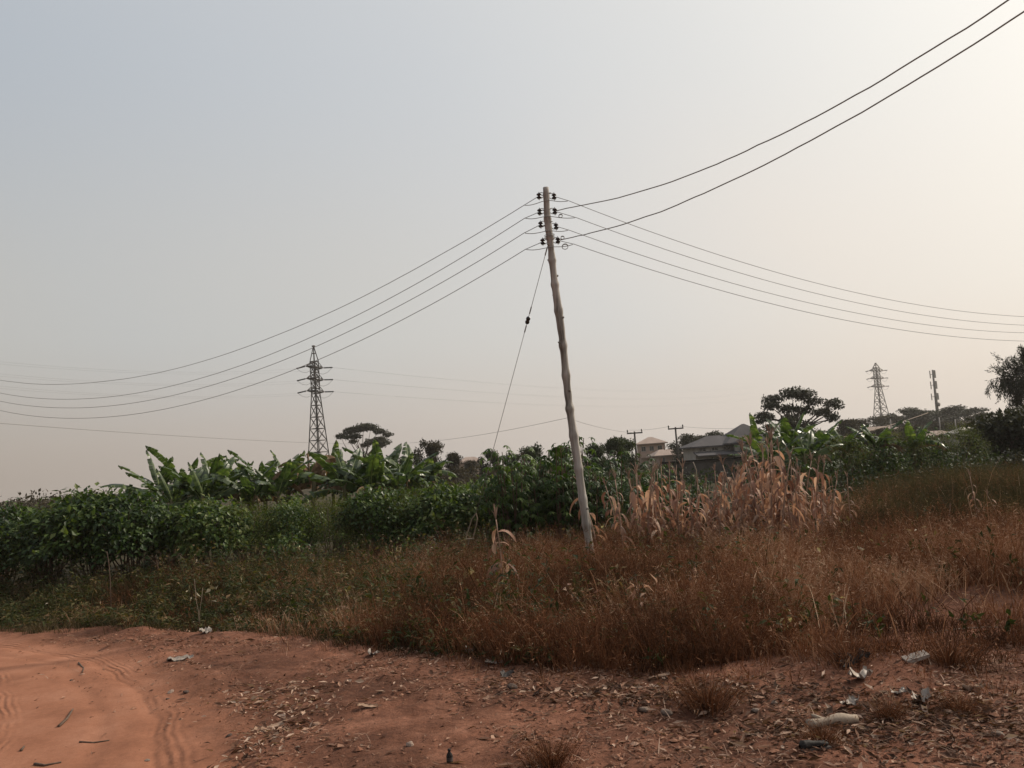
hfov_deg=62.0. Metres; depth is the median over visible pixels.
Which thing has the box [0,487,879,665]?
weeds
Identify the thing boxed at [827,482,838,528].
maize plant
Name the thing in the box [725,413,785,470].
banana plant
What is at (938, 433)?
house
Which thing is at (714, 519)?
maize plant
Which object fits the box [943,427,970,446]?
house
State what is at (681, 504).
maize plant
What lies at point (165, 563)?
shrub
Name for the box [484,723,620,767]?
grass tuft
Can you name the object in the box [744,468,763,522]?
maize plant
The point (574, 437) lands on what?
utility pole
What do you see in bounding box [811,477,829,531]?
maize plant
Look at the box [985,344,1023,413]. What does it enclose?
weeping tree
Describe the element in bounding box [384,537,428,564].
shrub
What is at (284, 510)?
hedge shrub
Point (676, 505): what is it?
maize plant
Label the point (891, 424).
service cable
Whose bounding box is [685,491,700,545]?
maize plant
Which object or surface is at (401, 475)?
banana plant
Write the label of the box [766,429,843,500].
banana plant
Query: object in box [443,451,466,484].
round tree
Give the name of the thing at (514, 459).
round tree
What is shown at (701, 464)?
block wall
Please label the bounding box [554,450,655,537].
cassava plant
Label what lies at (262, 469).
banana plant
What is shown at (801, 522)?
maize plant
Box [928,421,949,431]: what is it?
round tree
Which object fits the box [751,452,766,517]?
maize plant
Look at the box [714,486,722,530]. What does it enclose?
maize plant
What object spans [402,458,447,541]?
banana plant
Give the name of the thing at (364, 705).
card strip
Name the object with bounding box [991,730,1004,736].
stone
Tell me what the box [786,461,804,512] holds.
maize plant
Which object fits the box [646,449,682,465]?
house
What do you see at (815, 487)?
maize plant
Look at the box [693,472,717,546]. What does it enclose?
maize plant
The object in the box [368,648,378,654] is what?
plastic sachet
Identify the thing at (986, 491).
maize plant
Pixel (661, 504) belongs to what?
maize plant
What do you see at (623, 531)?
maize plant
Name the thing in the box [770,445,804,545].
maize plant
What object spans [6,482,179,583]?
hedge shrub
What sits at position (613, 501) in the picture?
maize plant
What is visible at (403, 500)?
hedge shrub
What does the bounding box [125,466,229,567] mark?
banana plant
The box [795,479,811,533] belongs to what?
maize plant
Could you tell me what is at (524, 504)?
cassava plant
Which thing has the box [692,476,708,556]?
maize plant
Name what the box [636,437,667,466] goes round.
house
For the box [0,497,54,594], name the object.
hedge shrub
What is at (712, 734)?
soil clods
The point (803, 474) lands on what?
maize plant
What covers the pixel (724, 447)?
window
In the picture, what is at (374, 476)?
banana plant
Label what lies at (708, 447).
house
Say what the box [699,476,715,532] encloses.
maize plant
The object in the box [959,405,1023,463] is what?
mango tree
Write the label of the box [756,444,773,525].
maize plant
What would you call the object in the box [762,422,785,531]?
maize plant
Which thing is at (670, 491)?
maize plant
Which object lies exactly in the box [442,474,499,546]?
hedge shrub
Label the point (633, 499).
maize plant
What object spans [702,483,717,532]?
maize plant
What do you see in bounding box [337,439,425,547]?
banana plant
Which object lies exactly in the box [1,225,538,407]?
overhead wire
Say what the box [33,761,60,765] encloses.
twig
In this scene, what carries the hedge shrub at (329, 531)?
on the ground at (418, 726)
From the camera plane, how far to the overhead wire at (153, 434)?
80.61 m
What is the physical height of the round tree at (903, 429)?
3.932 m
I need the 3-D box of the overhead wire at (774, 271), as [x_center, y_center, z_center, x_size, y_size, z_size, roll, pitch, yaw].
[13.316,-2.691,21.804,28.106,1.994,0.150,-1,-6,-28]
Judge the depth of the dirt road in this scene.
7.84 m
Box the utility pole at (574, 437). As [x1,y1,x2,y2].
[525,187,594,558]
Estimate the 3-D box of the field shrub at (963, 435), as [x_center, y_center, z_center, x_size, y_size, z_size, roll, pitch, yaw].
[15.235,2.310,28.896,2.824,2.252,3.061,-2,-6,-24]
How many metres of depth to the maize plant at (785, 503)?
16.34 m
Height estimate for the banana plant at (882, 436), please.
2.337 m
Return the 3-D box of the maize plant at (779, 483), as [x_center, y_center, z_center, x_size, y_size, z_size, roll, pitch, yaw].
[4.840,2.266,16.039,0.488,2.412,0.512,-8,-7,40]
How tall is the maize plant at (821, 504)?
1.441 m
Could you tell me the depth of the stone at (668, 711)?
6.58 m
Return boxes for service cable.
[556,0,1008,210]
[559,11,1023,240]
[841,413,926,437]
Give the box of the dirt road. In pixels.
[0,635,247,767]
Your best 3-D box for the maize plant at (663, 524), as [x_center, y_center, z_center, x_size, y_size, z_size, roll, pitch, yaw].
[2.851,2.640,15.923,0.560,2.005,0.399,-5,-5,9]
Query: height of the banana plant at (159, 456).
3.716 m
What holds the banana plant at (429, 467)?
on the ground at (418, 726)
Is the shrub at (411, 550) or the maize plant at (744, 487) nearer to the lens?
the maize plant at (744, 487)
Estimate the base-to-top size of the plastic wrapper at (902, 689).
0.050 m
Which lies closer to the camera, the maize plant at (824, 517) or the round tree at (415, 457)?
the maize plant at (824, 517)
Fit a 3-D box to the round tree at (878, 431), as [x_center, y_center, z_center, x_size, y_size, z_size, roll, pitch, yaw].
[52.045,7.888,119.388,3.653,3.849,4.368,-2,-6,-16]
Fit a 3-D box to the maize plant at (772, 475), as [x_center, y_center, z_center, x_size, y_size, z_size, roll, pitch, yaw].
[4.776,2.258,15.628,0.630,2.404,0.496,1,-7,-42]
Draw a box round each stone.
[406,741,413,746]
[507,683,517,688]
[638,707,647,711]
[660,709,672,715]
[751,708,758,712]
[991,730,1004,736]
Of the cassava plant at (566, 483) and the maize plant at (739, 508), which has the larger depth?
the cassava plant at (566, 483)
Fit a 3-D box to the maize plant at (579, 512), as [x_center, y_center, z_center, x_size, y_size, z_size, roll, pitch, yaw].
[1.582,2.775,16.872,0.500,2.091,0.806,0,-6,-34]
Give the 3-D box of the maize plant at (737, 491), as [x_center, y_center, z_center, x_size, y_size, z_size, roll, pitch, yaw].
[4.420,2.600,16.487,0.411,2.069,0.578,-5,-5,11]
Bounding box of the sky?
[0,0,1023,501]
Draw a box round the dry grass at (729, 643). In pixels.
[47,457,1023,715]
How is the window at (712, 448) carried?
in the house at (708, 447)
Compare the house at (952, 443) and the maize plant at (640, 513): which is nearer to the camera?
the maize plant at (640, 513)
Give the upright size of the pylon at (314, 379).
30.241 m
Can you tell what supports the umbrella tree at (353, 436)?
on the ground at (418, 726)
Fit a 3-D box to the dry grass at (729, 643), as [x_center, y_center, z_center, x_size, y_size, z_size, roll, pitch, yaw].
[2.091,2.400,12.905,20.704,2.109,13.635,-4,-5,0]
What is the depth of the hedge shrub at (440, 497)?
19.71 m
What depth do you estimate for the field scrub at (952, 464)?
26.40 m
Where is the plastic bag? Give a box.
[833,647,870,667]
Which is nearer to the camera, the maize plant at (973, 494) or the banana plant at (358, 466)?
the maize plant at (973, 494)
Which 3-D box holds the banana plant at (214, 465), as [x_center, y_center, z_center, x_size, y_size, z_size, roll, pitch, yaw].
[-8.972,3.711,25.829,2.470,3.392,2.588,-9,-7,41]
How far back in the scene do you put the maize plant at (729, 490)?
17.02 m
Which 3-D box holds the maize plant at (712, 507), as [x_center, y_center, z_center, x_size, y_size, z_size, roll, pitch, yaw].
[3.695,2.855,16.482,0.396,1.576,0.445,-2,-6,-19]
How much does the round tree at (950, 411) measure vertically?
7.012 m
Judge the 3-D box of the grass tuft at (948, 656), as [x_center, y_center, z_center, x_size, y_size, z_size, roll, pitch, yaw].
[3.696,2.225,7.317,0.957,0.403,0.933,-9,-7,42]
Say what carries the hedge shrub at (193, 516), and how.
on the ground at (418, 726)
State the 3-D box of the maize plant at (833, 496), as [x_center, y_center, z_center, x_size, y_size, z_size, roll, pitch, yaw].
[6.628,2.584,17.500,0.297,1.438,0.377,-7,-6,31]
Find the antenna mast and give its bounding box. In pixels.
[929,370,939,409]
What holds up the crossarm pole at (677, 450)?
on the ground at (418, 726)
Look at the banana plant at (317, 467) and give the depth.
25.89 m
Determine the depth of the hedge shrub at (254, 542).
22.72 m
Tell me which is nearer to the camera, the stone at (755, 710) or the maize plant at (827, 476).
the stone at (755, 710)
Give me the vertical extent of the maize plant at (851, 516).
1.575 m
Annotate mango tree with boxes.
[955,417,1001,462]
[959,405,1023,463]
[996,405,1023,441]
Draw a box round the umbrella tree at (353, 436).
[335,422,394,457]
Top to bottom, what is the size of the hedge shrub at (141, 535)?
2.502 m
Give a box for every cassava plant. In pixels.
[469,445,553,547]
[480,442,589,544]
[516,436,601,543]
[537,440,620,544]
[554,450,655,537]
[599,456,660,524]
[635,464,686,532]
[662,474,719,524]
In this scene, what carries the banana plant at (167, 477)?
on the ground at (418, 726)
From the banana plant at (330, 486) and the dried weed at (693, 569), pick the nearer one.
the dried weed at (693, 569)
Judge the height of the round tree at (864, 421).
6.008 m
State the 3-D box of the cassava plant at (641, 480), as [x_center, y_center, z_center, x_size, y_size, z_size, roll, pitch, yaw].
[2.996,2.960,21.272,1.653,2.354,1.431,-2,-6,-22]
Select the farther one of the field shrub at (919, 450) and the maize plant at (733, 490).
the field shrub at (919, 450)
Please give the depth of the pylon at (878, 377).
329.94 m
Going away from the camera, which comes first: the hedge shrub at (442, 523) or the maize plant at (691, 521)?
the maize plant at (691, 521)
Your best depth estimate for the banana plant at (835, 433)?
27.67 m
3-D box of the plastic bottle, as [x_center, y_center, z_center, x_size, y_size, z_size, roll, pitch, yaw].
[-0.426,2.532,5.800,0.046,0.093,0.044,-2,-6,-17]
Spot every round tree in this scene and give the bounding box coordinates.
[397,454,425,467]
[413,438,445,478]
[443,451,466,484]
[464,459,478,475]
[477,450,502,479]
[504,452,520,473]
[517,442,551,483]
[553,445,573,473]
[583,441,607,484]
[601,436,630,473]
[615,435,638,474]
[664,433,698,462]
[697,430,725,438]
[836,418,860,439]
[844,428,862,443]
[850,415,889,429]
[871,414,904,426]
[873,427,896,440]
[887,407,933,427]
[894,425,922,445]
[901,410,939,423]
[927,404,967,423]
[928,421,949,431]
[940,406,989,421]
[947,421,975,430]
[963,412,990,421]
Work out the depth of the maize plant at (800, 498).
17.10 m
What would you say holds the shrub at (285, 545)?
on the ground at (418, 726)
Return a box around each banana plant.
[100,450,201,558]
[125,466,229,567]
[145,445,238,557]
[148,460,254,564]
[173,453,257,559]
[209,461,294,559]
[226,456,255,552]
[228,450,303,555]
[235,458,311,558]
[265,450,341,544]
[271,453,346,551]
[293,440,364,548]
[294,447,398,552]
[316,449,400,548]
[331,453,430,550]
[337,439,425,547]
[355,452,438,545]
[383,441,457,542]
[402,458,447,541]
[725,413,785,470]
[727,432,812,473]
[747,410,817,486]
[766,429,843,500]
[790,419,846,483]
[823,423,872,491]
[845,419,905,462]
[891,419,946,473]
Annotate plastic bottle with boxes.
[446,748,452,763]
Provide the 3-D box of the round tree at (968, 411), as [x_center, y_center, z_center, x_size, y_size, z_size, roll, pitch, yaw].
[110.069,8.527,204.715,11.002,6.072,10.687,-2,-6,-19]
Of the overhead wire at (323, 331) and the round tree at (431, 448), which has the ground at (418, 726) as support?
the round tree at (431, 448)
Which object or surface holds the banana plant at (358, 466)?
on the ground at (418, 726)
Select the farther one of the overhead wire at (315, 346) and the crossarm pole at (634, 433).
the crossarm pole at (634, 433)
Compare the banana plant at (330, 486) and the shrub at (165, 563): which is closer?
the shrub at (165, 563)
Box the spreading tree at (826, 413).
[754,385,844,437]
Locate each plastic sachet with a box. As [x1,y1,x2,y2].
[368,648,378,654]
[485,659,501,663]
[500,669,514,676]
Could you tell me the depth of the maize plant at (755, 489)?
15.64 m
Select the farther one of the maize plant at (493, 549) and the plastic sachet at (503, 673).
the maize plant at (493, 549)
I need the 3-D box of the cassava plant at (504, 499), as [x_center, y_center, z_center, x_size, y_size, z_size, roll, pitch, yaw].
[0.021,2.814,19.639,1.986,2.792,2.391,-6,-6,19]
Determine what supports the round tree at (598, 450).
on the ground at (418, 726)
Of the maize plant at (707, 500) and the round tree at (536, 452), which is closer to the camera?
the maize plant at (707, 500)
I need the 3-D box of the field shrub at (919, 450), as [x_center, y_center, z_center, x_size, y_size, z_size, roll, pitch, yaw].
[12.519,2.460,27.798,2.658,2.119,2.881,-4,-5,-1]
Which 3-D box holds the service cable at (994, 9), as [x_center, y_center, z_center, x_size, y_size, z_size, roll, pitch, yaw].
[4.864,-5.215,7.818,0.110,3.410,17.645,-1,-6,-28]
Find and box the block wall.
[662,456,755,486]
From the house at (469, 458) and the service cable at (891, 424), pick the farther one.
the house at (469, 458)
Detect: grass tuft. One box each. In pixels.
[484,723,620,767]
[624,658,783,719]
[782,708,855,747]
[794,625,896,670]
[848,690,920,724]
[886,612,1008,672]
[917,682,997,718]
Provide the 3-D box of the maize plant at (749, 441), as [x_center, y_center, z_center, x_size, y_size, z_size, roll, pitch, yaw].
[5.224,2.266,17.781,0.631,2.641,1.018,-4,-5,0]
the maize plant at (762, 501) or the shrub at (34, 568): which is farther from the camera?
the shrub at (34, 568)
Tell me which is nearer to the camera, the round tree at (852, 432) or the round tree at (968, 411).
the round tree at (852, 432)
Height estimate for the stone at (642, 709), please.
0.046 m
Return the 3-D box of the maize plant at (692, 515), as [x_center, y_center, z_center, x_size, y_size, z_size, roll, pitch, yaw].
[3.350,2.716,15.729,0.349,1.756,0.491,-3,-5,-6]
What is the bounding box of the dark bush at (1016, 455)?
[986,447,1023,470]
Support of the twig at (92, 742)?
on the dirt road
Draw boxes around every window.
[698,447,705,451]
[711,447,718,450]
[723,446,730,449]
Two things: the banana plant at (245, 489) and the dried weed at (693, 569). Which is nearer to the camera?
the dried weed at (693, 569)
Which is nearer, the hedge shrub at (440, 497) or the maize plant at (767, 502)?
the maize plant at (767, 502)
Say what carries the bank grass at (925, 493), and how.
on the ground at (418, 726)
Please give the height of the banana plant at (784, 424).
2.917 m
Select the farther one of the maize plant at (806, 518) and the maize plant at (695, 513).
the maize plant at (806, 518)
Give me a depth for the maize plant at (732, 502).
16.92 m
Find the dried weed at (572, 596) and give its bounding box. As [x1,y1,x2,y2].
[560,583,602,609]
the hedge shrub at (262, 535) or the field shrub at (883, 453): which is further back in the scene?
the field shrub at (883, 453)
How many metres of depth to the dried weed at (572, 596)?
10.71 m
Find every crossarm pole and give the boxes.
[627,429,642,470]
[668,424,683,460]
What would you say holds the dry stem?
on the ground at (418, 726)
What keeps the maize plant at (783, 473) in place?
on the ground at (418, 726)
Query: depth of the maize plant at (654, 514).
15.75 m
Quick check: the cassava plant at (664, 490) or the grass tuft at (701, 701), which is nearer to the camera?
the grass tuft at (701, 701)
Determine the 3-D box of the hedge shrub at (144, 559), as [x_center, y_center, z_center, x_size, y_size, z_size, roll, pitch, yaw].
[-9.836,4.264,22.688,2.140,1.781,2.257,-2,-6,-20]
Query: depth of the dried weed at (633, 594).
9.81 m
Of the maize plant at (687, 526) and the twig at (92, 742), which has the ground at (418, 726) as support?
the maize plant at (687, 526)
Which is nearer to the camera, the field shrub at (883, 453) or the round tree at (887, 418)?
the field shrub at (883, 453)
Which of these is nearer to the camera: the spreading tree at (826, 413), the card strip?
the card strip
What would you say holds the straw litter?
on the ground at (418, 726)
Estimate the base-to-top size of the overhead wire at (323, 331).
2.188 m
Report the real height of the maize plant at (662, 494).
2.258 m
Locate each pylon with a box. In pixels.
[297,345,333,486]
[865,363,888,425]
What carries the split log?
on the ground at (418, 726)
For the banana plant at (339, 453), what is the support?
on the ground at (418, 726)
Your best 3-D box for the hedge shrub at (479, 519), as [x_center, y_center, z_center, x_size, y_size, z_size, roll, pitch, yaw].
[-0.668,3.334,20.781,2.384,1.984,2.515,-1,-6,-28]
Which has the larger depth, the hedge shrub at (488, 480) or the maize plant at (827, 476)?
the hedge shrub at (488, 480)
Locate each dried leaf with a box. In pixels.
[253,720,286,730]
[646,672,669,679]
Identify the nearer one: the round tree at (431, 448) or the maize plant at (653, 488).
the maize plant at (653, 488)
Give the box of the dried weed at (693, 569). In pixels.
[685,563,742,588]
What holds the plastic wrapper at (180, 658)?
on the ground at (418, 726)
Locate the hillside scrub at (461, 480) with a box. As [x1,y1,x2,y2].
[0,419,973,519]
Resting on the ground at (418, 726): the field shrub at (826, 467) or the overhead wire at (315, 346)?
the field shrub at (826, 467)
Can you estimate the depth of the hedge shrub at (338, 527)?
22.75 m
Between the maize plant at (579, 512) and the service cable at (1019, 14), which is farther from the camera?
the maize plant at (579, 512)
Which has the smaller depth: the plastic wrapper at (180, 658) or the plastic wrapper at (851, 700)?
the plastic wrapper at (851, 700)
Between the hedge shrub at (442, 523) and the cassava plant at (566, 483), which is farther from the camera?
the hedge shrub at (442, 523)
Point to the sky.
(183, 183)
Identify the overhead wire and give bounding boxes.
[0,242,540,418]
[0,423,333,443]
[1,197,536,384]
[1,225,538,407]
[2,212,537,398]
[414,418,564,442]
[555,196,1023,316]
[556,211,1014,324]
[557,226,1020,332]
[561,241,1011,340]
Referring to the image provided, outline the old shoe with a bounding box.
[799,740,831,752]
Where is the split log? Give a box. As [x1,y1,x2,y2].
[806,713,858,729]
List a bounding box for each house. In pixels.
[459,457,484,473]
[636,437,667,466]
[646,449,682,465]
[678,424,777,461]
[867,426,900,434]
[925,430,948,444]
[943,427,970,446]
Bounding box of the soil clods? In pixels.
[10,626,1023,767]
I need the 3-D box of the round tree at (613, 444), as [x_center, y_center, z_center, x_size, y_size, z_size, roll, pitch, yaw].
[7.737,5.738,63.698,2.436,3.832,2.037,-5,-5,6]
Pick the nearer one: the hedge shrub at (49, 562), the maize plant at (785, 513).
the maize plant at (785, 513)
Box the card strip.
[357,703,378,707]
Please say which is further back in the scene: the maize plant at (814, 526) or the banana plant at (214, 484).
the banana plant at (214, 484)
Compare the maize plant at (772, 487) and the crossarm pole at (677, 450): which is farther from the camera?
the crossarm pole at (677, 450)
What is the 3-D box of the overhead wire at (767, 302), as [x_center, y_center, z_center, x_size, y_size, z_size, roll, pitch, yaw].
[13.384,-2.025,21.737,28.127,1.902,0.162,-1,-6,-28]
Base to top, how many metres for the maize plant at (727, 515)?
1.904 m
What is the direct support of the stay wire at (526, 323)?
attached to the utility pole at (574, 437)
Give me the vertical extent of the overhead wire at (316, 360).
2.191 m
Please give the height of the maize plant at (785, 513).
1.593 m
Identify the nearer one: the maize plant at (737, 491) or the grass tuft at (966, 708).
the grass tuft at (966, 708)
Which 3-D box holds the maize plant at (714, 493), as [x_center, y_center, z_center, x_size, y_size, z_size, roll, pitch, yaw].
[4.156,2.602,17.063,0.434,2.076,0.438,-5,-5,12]
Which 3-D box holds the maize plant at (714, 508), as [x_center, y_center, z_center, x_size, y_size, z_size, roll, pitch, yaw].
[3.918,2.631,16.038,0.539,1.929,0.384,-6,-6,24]
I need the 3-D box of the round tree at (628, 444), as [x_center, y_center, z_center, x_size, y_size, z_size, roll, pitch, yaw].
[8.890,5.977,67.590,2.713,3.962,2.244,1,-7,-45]
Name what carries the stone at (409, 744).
on the ground at (418, 726)
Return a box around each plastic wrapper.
[167,654,193,661]
[840,695,858,705]
[848,666,872,678]
[890,687,905,693]
[911,687,930,702]
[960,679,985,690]
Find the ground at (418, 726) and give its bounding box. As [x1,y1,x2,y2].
[0,460,1023,767]
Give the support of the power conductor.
hanging from the pylon at (314, 379)
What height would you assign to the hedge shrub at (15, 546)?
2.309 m
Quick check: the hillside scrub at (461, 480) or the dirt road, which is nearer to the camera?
the dirt road
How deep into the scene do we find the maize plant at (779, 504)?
17.50 m
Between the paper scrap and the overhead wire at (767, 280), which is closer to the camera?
the paper scrap
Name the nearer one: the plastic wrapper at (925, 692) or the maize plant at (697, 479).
the plastic wrapper at (925, 692)
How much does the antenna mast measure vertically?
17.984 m
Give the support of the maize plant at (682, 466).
on the ground at (418, 726)
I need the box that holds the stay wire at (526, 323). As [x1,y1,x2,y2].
[465,233,554,554]
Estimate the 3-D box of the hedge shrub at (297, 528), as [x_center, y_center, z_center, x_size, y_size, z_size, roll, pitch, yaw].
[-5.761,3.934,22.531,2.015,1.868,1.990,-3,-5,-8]
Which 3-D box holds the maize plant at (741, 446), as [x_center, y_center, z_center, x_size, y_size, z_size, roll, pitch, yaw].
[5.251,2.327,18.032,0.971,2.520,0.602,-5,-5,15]
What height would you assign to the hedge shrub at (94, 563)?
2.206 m
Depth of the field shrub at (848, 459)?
26.61 m
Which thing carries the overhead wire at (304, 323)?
attached to the utility pole at (574, 437)
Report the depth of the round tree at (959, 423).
149.51 m
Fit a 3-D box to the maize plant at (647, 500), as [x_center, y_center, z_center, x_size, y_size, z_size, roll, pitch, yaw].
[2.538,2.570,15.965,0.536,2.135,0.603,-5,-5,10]
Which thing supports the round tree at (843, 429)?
on the ground at (418, 726)
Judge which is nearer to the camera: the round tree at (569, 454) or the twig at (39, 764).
the twig at (39, 764)
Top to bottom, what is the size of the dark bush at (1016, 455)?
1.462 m
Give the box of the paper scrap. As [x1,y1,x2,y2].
[199,626,211,632]
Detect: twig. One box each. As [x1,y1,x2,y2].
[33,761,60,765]
[57,708,72,726]
[79,740,108,742]
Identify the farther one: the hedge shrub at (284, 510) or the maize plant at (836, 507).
the hedge shrub at (284, 510)
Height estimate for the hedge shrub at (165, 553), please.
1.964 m
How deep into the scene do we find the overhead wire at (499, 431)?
84.93 m
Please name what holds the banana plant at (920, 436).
on the ground at (418, 726)
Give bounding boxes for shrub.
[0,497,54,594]
[0,499,97,592]
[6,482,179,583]
[13,558,57,580]
[22,501,64,581]
[55,512,122,579]
[67,484,185,580]
[125,523,158,574]
[126,503,213,574]
[135,550,180,578]
[146,493,261,571]
[161,501,220,572]
[203,494,304,564]
[210,505,283,564]
[250,493,336,555]
[254,526,324,571]
[266,497,328,556]
[280,489,376,562]
[310,497,364,560]
[330,481,425,563]
[352,484,429,556]
[360,482,454,554]
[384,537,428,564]
[394,476,513,550]
[416,479,481,552]
[441,484,514,547]
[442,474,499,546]
[740,451,789,504]
[747,445,825,490]
[795,445,837,498]
[816,433,889,495]
[843,432,908,485]
[872,429,943,475]
[900,427,954,476]
[926,419,997,473]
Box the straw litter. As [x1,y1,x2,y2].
[6,626,1023,767]
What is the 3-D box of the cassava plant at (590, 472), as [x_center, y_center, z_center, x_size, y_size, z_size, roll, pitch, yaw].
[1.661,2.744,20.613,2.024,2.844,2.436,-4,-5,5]
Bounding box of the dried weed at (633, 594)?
[626,574,670,618]
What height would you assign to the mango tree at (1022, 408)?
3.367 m
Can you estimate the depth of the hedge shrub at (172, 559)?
19.89 m
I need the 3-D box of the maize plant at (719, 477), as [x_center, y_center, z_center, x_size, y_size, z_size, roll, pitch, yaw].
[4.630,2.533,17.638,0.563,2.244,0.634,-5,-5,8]
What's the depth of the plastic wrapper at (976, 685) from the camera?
6.52 m
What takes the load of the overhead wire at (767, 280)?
attached to the utility pole at (574, 437)
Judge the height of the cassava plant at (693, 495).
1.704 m
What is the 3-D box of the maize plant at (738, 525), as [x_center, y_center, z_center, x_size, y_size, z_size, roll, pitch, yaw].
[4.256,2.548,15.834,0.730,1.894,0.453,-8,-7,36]
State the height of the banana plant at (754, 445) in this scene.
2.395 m
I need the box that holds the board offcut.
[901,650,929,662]
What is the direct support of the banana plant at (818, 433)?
on the ground at (418, 726)
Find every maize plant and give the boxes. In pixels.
[486,504,519,591]
[570,477,607,551]
[601,477,622,532]
[607,469,635,549]
[624,465,642,541]
[627,468,651,541]
[627,476,637,533]
[630,462,653,538]
[637,470,655,526]
[641,463,660,547]
[642,478,666,551]
[644,465,661,518]
[648,473,676,550]
[649,461,672,530]
[653,458,668,545]
[661,460,682,541]
[670,465,687,539]
[676,458,696,533]
[676,471,693,539]
[676,483,712,548]
[683,484,703,552]
[685,490,706,551]
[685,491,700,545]
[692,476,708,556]
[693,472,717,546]
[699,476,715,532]
[699,490,714,537]
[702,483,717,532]
[704,489,716,541]
[707,472,731,545]
[708,487,717,532]
[710,464,730,533]
[712,494,725,536]
[714,470,730,544]
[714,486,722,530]
[717,454,744,532]
[725,477,737,533]
[726,461,754,527]
[727,472,762,543]
[729,479,756,536]
[732,462,745,528]
[732,466,750,534]
[735,438,772,504]
[735,456,755,535]
[736,447,771,545]
[740,432,767,529]
[742,479,761,538]
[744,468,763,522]
[745,457,769,538]
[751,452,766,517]
[756,435,789,536]
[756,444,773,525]
[758,441,780,532]
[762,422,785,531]
[762,442,792,542]
[765,438,798,539]
[765,458,783,524]
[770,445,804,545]
[775,462,798,540]
[778,476,795,515]
[779,497,789,530]
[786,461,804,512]
[787,461,805,542]
[791,465,808,531]
[792,458,806,511]
[792,465,807,525]
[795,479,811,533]
[796,449,818,528]
[807,481,822,539]
[810,454,825,533]
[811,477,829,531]
[817,455,829,527]
[818,483,829,531]
[826,468,841,536]
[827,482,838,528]
[830,475,838,518]
[836,470,859,526]
[964,469,985,517]
[983,489,999,518]
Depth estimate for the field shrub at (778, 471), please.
24.70 m
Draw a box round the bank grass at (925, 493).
[808,455,1023,546]
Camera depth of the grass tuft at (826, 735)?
5.62 m
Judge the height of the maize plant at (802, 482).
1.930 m
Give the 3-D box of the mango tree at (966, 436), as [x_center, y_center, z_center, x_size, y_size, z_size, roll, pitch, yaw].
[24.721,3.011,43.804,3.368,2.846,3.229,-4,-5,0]
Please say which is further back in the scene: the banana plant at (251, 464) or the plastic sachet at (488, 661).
the banana plant at (251, 464)
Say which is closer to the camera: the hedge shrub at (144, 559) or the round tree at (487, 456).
the hedge shrub at (144, 559)
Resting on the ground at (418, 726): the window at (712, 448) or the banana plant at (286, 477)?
the banana plant at (286, 477)
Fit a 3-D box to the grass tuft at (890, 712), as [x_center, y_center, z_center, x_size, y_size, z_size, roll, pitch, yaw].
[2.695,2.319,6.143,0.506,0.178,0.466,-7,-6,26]
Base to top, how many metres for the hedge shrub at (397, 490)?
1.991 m
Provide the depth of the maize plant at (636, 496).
17.11 m
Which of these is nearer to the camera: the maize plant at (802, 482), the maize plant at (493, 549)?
the maize plant at (493, 549)
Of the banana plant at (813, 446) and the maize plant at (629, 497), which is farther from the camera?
the banana plant at (813, 446)
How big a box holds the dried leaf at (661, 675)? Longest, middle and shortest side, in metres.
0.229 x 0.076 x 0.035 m
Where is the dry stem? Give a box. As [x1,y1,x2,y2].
[107,553,111,609]
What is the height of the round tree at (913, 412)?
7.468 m
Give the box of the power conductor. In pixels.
[4,386,291,396]
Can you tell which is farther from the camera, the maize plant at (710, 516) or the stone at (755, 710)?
the maize plant at (710, 516)
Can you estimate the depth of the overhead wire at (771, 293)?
17.46 m
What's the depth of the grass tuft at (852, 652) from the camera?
7.40 m
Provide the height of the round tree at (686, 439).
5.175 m
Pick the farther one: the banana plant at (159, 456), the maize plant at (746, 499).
the banana plant at (159, 456)
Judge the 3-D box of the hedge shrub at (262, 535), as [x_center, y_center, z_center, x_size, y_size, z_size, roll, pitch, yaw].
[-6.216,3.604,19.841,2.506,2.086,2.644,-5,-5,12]
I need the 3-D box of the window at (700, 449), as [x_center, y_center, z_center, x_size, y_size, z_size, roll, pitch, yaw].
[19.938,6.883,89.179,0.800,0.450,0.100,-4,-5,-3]
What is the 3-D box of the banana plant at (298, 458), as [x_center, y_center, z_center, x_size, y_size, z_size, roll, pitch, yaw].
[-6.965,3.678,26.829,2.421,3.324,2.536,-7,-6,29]
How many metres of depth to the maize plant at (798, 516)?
15.66 m
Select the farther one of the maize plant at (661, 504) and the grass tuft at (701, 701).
the maize plant at (661, 504)
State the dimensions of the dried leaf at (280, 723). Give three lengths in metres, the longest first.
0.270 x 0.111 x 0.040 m
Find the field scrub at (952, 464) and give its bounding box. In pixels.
[22,440,1016,569]
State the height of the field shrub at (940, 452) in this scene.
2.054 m
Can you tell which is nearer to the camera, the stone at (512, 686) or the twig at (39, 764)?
the twig at (39, 764)
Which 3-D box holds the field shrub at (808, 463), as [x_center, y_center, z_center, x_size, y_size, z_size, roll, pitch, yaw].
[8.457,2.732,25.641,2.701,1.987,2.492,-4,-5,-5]

